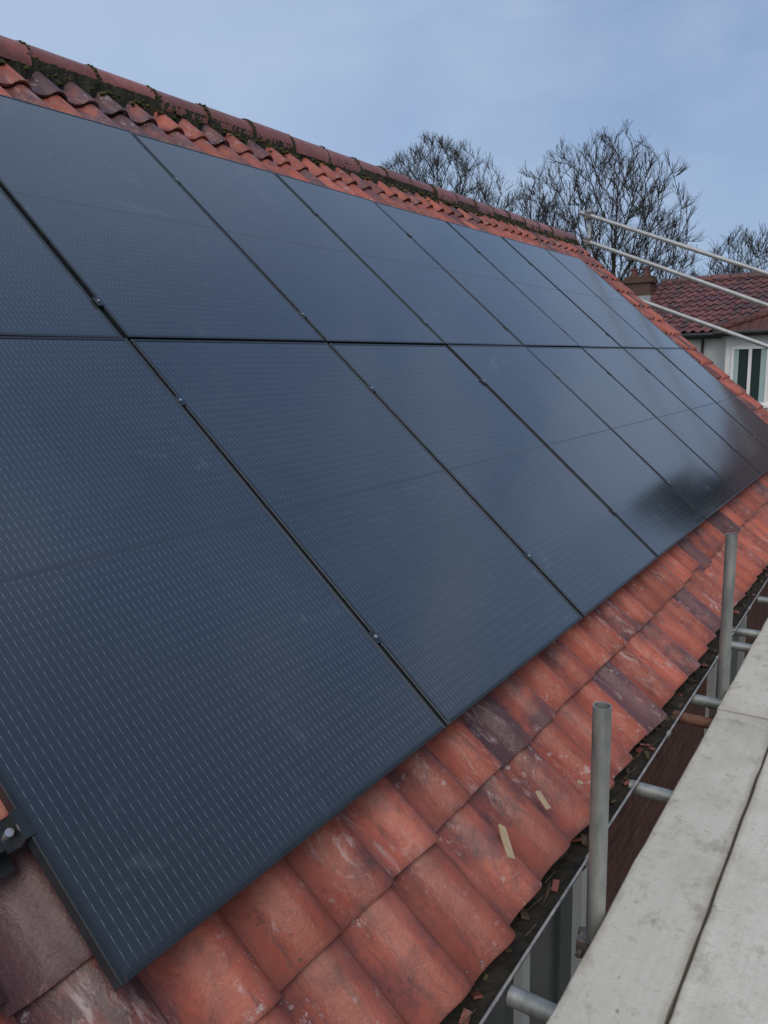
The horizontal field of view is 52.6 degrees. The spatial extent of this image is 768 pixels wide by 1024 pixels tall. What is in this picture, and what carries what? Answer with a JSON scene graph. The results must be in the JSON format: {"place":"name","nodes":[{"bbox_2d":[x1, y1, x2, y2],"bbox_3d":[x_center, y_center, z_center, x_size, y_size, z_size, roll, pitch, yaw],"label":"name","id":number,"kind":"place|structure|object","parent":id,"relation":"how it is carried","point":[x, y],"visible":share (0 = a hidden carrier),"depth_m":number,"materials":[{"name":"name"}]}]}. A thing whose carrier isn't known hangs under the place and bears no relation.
{"place":"outdoors","nodes":[
{"label":"outdoors","id":0,"kind":"place"},
{"bbox_2d":[0,0,767,282],"label":"sky","id":1,"kind":"structure","parent":0,"point":[361,80],"materials":[{"name":"blue"}]},
{"bbox_2d":[586,582,767,1023],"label":"walls","id":2,"kind":"structure","parent":0,"point":[633,824],"depth_m":4.23,"materials":[{"name":"brick"}]},
{"bbox_2d":[484,615,746,1023],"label":"windows","id":3,"kind":"structure","parent":2,"relation":"attached to","point":[548,967],"depth_m":3.06,"materials":[{"name":"white plastic"}]},
{"bbox_3d":[-0.800,0.329,6.689,7.004,0.200,13.011,6,13,33],"label":"fascia","id":4,"kind":"object","parent":2,"relation":"attached to","visible":0},
{"bbox_2d":[440,565,767,1023],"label":"gutter","id":5,"kind":"object","parent":4,"relation":"attached to","point":[528,925],"visible":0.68,"depth_m":2.36,"materials":[{"name":"plastic"}]},
{"bbox_3d":[-0.850,-1.309,6.388,6.940,3.126,13.011,6,13,33],"label":"roof deck","id":6,"kind":"object","parent":2,"relation":"on","visible":0},
{"bbox_2d":[0,35,578,243],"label":"ridge tiles","id":7,"kind":"object","parent":6,"relation":"on","point":[14,50],"visible":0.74,"depth_m":5.68,"materials":[{"name":"ceramic"}]},
{"bbox_2d":[0,63,767,1023],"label":"roof tiles","id":8,"kind":"object","parent":6,"relation":"attached to","point":[426,931],"visible":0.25,"depth_m":2.11,"materials":[{"name":"ceramic"}]},
{"bbox_2d":[0,56,577,244],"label":"ridge mortar","id":9,"kind":"object","parent":8,"relation":"on","point":[85,83],"visible":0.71,"depth_m":5.18,"materials":[{"name":"grey concrete"}]},
{"bbox_2d":[0,40,578,245],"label":"moss","id":10,"kind":"object","parent":8,"relation":"on","point":[107,92],"visible":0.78,"depth_m":5.81,"materials":[{"name":"green plant"}]},
{"bbox_2d":[0,177,756,881],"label":"clamps","id":11,"kind":"object","parent":8,"relation":"on","point":[16,829],"visible":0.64,"depth_m":1.43,"materials":[{"name":"metal"}]},
{"bbox_2d":[0,188,122,337],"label":"solar panel","id":12,"kind":"object","parent":11,"relation":"attached to","point":[43,293],"visible":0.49,"depth_m":2.70,"materials":[{"name":"black glass"}]},
{"bbox_2d":[0,94,324,342],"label":"solar panel","id":13,"kind":"object","parent":11,"relation":"attached to","point":[140,243],"visible":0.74,"depth_m":3.39,"materials":[{"name":"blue glass"}]},
{"bbox_2d":[0,336,445,991],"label":"solar panel","id":14,"kind":"object","parent":11,"relation":"attached to","point":[212,700],"visible":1,"depth_m":1.91,"materials":[{"name":"blue glass"}]},
{"bbox_2d":[132,133,444,344],"bbox_3d":[-0.507,-1.519,4.427,1.722,0.034,1.134,49,32,17],"label":"solar panel","id":15,"kind":"object","parent":11,"relation":"attached to","point":[313,267],"visible":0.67,"depth_m":4.34,"materials":[{"name":"black glass"}]},
{"bbox_2d":[130,339,582,729],"bbox_3d":[-0.050,-0.080,2.989,1.722,0.032,1.134,49,32,17],"label":"solar panel","id":16,"kind":"object","parent":11,"relation":"attached to","point":[449,594],"visible":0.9,"depth_m":2.86,"materials":[{"name":"blue glass"}]},
{"bbox_2d":[275,173,522,345],"bbox_3d":[0.133,-1.710,5.366,1.722,0.033,1.134,49,32,17],"label":"solar panel","id":17,"kind":"object","parent":11,"relation":"attached to","point":[420,282],"visible":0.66,"depth_m":5.29,"materials":[{"name":"black glass"}]},
{"bbox_2d":[374,201,579,346],"bbox_3d":[0.773,-1.902,6.306,1.722,0.032,1.134,48,32,17],"label":"solar panel","id":18,"kind":"object","parent":11,"relation":"attached to","point":[491,289],"visible":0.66,"depth_m":6.24,"materials":[{"name":"black glass"}]},
{"bbox_2d":[328,343,657,618],"bbox_3d":[0.591,-0.271,3.931,1.722,0.034,1.134,49,32,17],"label":"solar panel","id":19,"kind":"object","parent":11,"relation":"attached to","point":[547,509],"visible":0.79,"depth_m":3.83,"materials":[{"name":"black glass"}]},
{"bbox_2d":[446,221,621,347],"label":"solar panel","id":20,"kind":"object","parent":11,"relation":"attached to","point":[549,299],"visible":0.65,"depth_m":7.19,"materials":[{"name":"black glass"}]},
{"bbox_2d":[447,345,704,558],"bbox_3d":[1.233,-0.464,4.869,1.722,0.034,1.134,49,32,17],"label":"solar panel","id":21,"kind":"object","parent":11,"relation":"attached to","point":[657,515],"visible":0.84,"depth_m":4.78,"materials":[{"name":"black glass"}]},
{"bbox_2d":[502,237,654,348],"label":"solar panel","id":22,"kind":"object","parent":11,"relation":"attached to","point":[585,299],"visible":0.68,"depth_m":8.12,"materials":[{"name":"black glass"}]},
{"bbox_2d":[546,249,679,348],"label":"solar panel","id":23,"kind":"object","parent":11,"relation":"attached to","point":[619,304],"visible":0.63,"depth_m":9.08,"materials":[{"name":"black glass"}]},
{"bbox_2d":[527,347,737,519],"bbox_3d":[1.874,-0.656,5.810,1.722,0.032,1.134,48,32,17],"label":"solar panel","id":24,"kind":"object","parent":11,"relation":"attached to","point":[702,488],"visible":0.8,"depth_m":5.74,"materials":[{"name":"black glass"}]},
{"bbox_2d":[582,347,761,493],"bbox_3d":[2.515,-0.848,6.751,1.722,0.032,1.134,49,32,17],"label":"solar panel","id":25,"kind":"object","parent":11,"relation":"attached to","point":[737,472],"visible":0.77,"depth_m":6.69,"materials":[{"name":"black glass"}]},
{"bbox_2d":[623,348,767,473],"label":"solar panel","id":26,"kind":"object","parent":11,"relation":"attached to","point":[724,425],"visible":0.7,"depth_m":7.63,"materials":[{"name":"black glass"}]},
{"bbox_2d":[656,348,767,448],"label":"solar panel","id":27,"kind":"object","parent":11,"relation":"attached to","point":[729,402],"visible":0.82,"depth_m":8.60,"materials":[{"name":"black glass"}]},
{"bbox_2d":[278,511,759,1004],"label":"cement crumbs","id":28,"kind":"object","parent":8,"relation":"on","point":[300,960],"visible":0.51,"depth_m":1.87,"materials":[{"name":"grey concrete"}]},
{"bbox_2d":[498,780,582,858],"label":"wood offcuts","id":29,"kind":"object","parent":8,"relation":"on","point":[506,840],"visible":1,"depth_m":2.21,"materials":[{"name":"beige wood"}]},
{"bbox_2d":[579,246,767,411],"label":"verge tiles","id":30,"kind":"object","parent":8,"relation":"attached to","point":[680,334],"visible":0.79,"depth_m":10.81,"materials":[{"name":"ceramic"}]},
{"label":"ground","id":31,"kind":"structure","parent":0,"visible":0},
{"bbox_2d":[380,130,517,212],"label":"bare tree","id":32,"kind":"object","parent":31,"relation":"on","point":[458,161],"visible":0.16,"depth_m":40.01,"materials":[{"name":"brown plant"}]},
{"bbox_2d":[496,177,567,229],"bbox_3d":[7.124,-9.364,40.861,5.986,15.687,5.878,6,13,33],"label":"bare tree","id":33,"kind":"object","parent":31,"relation":"on","point":[520,198],"visible":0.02,"depth_m":38.95,"materials":[{"name":"brown plant"}]},
{"bbox_2d":[507,119,708,282],"bbox_3d":[9.600,-8.487,34.309,8.858,16.255,8.823,-4,11,-14],"label":"bare tree","id":34,"kind":"object","parent":31,"relation":"on","point":[641,208],"visible":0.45,"depth_m":32.80,"materials":[{"name":"brown plant"}]},
{"bbox_2d":[579,208,767,348],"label":"guard rail","id":35,"kind":"object","parent":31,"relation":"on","point":[589,216],"visible":0.62,"depth_m":11.38,"materials":[{"name":"metal"}]},
{"bbox_2d":[687,221,767,276],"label":"bare tree","id":36,"kind":"object","parent":31,"relation":"on","point":[752,249],"visible":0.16,"depth_m":36.96,"materials":[{"name":"brown plant"}]},
{"bbox_2d":[688,335,767,410],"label":"walls","id":37,"kind":"structure","parent":31,"relation":"on","point":[718,352],"depth_m":18.94,"materials":[{"name":"white paint"}]},
{"bbox_2d":[667,278,767,353],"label":"roof and gutters","id":38,"kind":"structure","parent":37,"relation":"on","point":[753,324],"depth_m":17.86,"materials":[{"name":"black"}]},
{"bbox_2d":[622,267,657,300],"bbox_3d":[7.069,-5.982,21.583,0.880,1.530,0.830,6,13,33],"label":"chimney","id":39,"kind":"object","parent":38,"relation":"on","point":[643,286],"visible":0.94,"depth_m":21.35,"materials":[{"name":"brick"}]},
{"bbox_2d":[649,275,767,332],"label":"roof tiles","id":40,"kind":"object","parent":38,"relation":"on","point":[700,304],"visible":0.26,"depth_m":19.98,"materials":[{"name":"red tile"}]},
{"bbox_2d":[661,272,761,282],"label":"ridge","id":41,"kind":"structure","parent":40,"relation":"on","point":[722,276],"depth_m":20.91,"materials":[{"name":"red tile"}]},
{"bbox_2d":[730,346,767,407],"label":"windows","id":42,"kind":"structure","parent":37,"relation":"attached to","point":[749,370],"depth_m":17.89,"materials":[{"name":"white plastic"}]},
{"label":"patio","id":43,"kind":"structure","parent":0,"visible":0},
{"bbox_2d":[506,533,767,1023],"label":"scaffold","id":44,"kind":"object","parent":43,"relation":"on","point":[670,911],"visible":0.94,"depth_m":2.10,"materials":[{"name":"metal"}]}
]}

